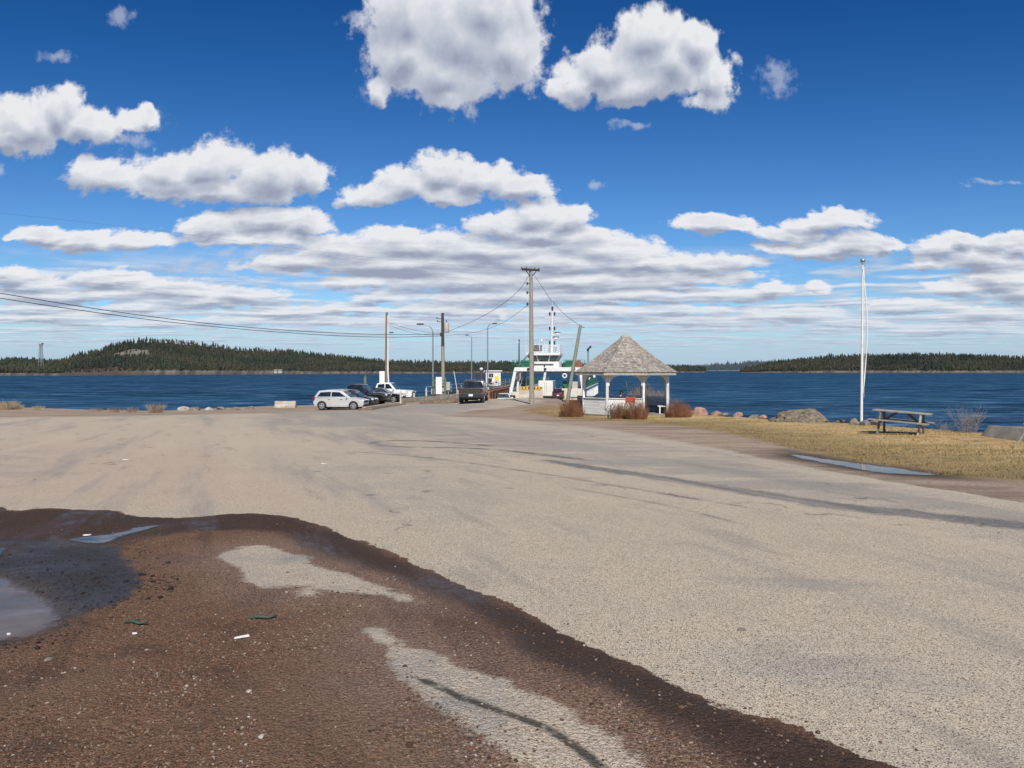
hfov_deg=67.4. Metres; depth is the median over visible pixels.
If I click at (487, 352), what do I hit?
street lamp
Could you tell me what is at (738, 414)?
rock
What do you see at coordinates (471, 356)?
street lamp
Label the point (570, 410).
bush
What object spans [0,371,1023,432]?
water
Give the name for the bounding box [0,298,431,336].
overhead wire
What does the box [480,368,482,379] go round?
bollard
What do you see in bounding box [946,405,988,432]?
shrub
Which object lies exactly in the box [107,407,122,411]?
grass tuft
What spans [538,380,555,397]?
box truck
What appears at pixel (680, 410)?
bush
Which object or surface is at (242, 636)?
litter scrap
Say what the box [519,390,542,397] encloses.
concrete barrier
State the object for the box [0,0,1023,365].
sky
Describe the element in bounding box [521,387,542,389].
hazard board
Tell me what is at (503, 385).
pier
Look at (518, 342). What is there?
light mast
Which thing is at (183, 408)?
rock
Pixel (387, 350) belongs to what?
utility pole
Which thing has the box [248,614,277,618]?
stick
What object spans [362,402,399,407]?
kerb
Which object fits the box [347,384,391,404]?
parked car
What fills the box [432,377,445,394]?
notice board
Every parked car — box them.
[312,389,368,409]
[332,389,377,407]
[372,388,406,402]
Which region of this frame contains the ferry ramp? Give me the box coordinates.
[488,387,561,400]
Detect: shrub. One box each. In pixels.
[604,400,620,418]
[935,418,956,429]
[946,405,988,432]
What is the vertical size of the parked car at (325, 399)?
1.672 m
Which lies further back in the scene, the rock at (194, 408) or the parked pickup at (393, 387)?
the parked pickup at (393, 387)
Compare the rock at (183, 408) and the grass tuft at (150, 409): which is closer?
the grass tuft at (150, 409)
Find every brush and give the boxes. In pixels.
[625,382,653,396]
[648,389,672,401]
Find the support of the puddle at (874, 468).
on the ground at (246, 554)
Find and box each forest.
[0,336,705,372]
[692,358,794,369]
[740,351,1023,371]
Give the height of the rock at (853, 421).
0.391 m
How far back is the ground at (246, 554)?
4.62 m
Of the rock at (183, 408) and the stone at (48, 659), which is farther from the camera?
the rock at (183, 408)
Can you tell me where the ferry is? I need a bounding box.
[509,300,597,406]
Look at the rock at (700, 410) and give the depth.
43.35 m
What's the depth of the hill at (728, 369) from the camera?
3231.50 m
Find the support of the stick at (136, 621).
on the ground at (246, 554)
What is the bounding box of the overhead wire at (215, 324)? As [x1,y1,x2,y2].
[0,293,426,334]
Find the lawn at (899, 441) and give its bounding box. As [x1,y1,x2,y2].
[523,406,1023,480]
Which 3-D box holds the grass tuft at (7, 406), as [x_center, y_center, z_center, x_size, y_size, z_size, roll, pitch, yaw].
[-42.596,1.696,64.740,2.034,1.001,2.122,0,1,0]
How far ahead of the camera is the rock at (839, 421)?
33.38 m
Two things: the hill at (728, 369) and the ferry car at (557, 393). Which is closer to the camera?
the ferry car at (557, 393)
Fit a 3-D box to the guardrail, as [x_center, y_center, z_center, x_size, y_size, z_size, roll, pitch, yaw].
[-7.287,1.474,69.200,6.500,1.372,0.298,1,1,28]
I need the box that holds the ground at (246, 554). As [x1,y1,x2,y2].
[0,398,1023,767]
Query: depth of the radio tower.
689.12 m
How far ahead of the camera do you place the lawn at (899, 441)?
22.09 m
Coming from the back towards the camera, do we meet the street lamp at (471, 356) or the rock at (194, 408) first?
the street lamp at (471, 356)
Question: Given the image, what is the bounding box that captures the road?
[0,398,1023,767]
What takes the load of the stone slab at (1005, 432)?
on the lawn at (899, 441)
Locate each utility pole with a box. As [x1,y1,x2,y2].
[385,312,393,401]
[436,313,449,394]
[521,267,539,403]
[564,325,584,407]
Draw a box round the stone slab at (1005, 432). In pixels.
[981,426,1023,441]
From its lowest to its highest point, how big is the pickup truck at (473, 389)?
1.916 m
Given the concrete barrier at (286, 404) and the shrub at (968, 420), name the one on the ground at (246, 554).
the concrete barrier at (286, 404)
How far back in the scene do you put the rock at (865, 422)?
30.94 m
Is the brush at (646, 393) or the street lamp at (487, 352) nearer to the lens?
the brush at (646, 393)
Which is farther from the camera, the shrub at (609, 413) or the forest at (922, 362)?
the forest at (922, 362)
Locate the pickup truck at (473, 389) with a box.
[459,380,488,402]
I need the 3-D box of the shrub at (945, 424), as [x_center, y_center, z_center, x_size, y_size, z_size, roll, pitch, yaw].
[15.833,1.596,27.999,0.698,0.745,0.740,0,1,-13]
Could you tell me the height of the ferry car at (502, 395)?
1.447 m
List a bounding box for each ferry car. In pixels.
[496,393,512,398]
[552,388,564,398]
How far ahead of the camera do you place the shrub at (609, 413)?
38.18 m
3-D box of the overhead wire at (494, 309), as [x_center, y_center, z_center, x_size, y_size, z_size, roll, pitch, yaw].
[-2.579,-6.660,66.572,0.032,3.504,19.090,0,1,-24]
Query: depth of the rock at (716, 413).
41.88 m
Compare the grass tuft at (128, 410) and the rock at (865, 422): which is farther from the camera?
the grass tuft at (128, 410)
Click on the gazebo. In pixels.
(625, 355)
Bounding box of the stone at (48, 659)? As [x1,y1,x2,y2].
[44,657,52,661]
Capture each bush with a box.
[558,394,584,416]
[610,397,628,418]
[622,392,649,419]
[664,397,692,417]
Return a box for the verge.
[358,399,458,410]
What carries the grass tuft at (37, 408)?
on the ground at (246, 554)
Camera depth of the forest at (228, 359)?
910.40 m
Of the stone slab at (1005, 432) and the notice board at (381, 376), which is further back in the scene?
the notice board at (381, 376)
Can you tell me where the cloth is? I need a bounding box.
[626,396,634,402]
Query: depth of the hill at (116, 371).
811.53 m
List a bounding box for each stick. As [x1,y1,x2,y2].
[124,619,148,624]
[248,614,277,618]
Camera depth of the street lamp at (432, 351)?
84.90 m
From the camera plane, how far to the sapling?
20.04 m
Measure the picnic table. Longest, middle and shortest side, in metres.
1.797 x 1.628 x 0.852 m
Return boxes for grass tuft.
[0,400,21,409]
[32,405,43,409]
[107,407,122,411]
[122,407,138,411]
[142,403,166,412]
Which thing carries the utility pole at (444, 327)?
on the road
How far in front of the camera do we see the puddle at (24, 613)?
5.60 m
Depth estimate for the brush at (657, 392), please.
50.31 m
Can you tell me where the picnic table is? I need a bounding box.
[867,409,934,434]
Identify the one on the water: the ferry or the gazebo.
the ferry
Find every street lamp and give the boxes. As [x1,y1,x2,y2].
[417,323,434,393]
[465,335,471,379]
[486,323,496,388]
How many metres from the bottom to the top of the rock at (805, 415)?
1.502 m
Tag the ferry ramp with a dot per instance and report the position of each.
(492, 394)
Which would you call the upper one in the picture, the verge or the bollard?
the bollard
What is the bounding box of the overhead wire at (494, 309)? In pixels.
[447,277,527,331]
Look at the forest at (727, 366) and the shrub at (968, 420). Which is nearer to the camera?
the shrub at (968, 420)
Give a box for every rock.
[177,406,189,410]
[189,407,200,409]
[693,407,707,414]
[710,411,721,416]
[732,412,742,416]
[768,409,828,422]
[836,419,844,422]
[849,418,859,424]
[859,420,870,424]
[870,420,881,425]
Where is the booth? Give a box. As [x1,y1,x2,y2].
[484,370,501,386]
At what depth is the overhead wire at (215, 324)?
53.91 m
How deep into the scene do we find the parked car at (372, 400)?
65.83 m
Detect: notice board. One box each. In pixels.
[379,371,384,382]
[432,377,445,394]
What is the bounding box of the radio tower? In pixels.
[38,343,43,367]
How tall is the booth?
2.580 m
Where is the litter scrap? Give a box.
[234,634,249,638]
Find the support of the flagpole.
on the lawn at (899, 441)
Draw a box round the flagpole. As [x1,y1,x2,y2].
[859,259,867,422]
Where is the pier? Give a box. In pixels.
[426,377,546,400]
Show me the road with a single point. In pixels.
(850, 604)
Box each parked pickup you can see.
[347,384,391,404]
[376,382,415,397]
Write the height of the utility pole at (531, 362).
10.669 m
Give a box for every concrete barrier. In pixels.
[274,400,296,407]
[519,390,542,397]
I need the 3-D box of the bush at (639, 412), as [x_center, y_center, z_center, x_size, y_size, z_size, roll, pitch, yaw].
[6.163,1.051,37.985,1.428,1.451,1.496,0,1,0]
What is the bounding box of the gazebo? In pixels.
[574,335,676,415]
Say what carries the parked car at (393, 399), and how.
on the ground at (246, 554)
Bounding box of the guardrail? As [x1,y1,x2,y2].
[402,394,458,402]
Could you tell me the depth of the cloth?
41.55 m
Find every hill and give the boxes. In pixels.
[0,342,705,375]
[706,362,764,370]
[741,356,1023,372]
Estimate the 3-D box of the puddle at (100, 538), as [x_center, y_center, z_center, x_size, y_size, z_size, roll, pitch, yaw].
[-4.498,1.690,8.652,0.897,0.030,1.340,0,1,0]
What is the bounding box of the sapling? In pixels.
[1014,413,1023,448]
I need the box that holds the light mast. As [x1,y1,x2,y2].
[517,339,519,366]
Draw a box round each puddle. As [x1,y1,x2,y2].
[0,578,59,639]
[70,525,157,542]
[791,455,933,474]
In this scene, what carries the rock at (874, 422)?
on the lawn at (899, 441)

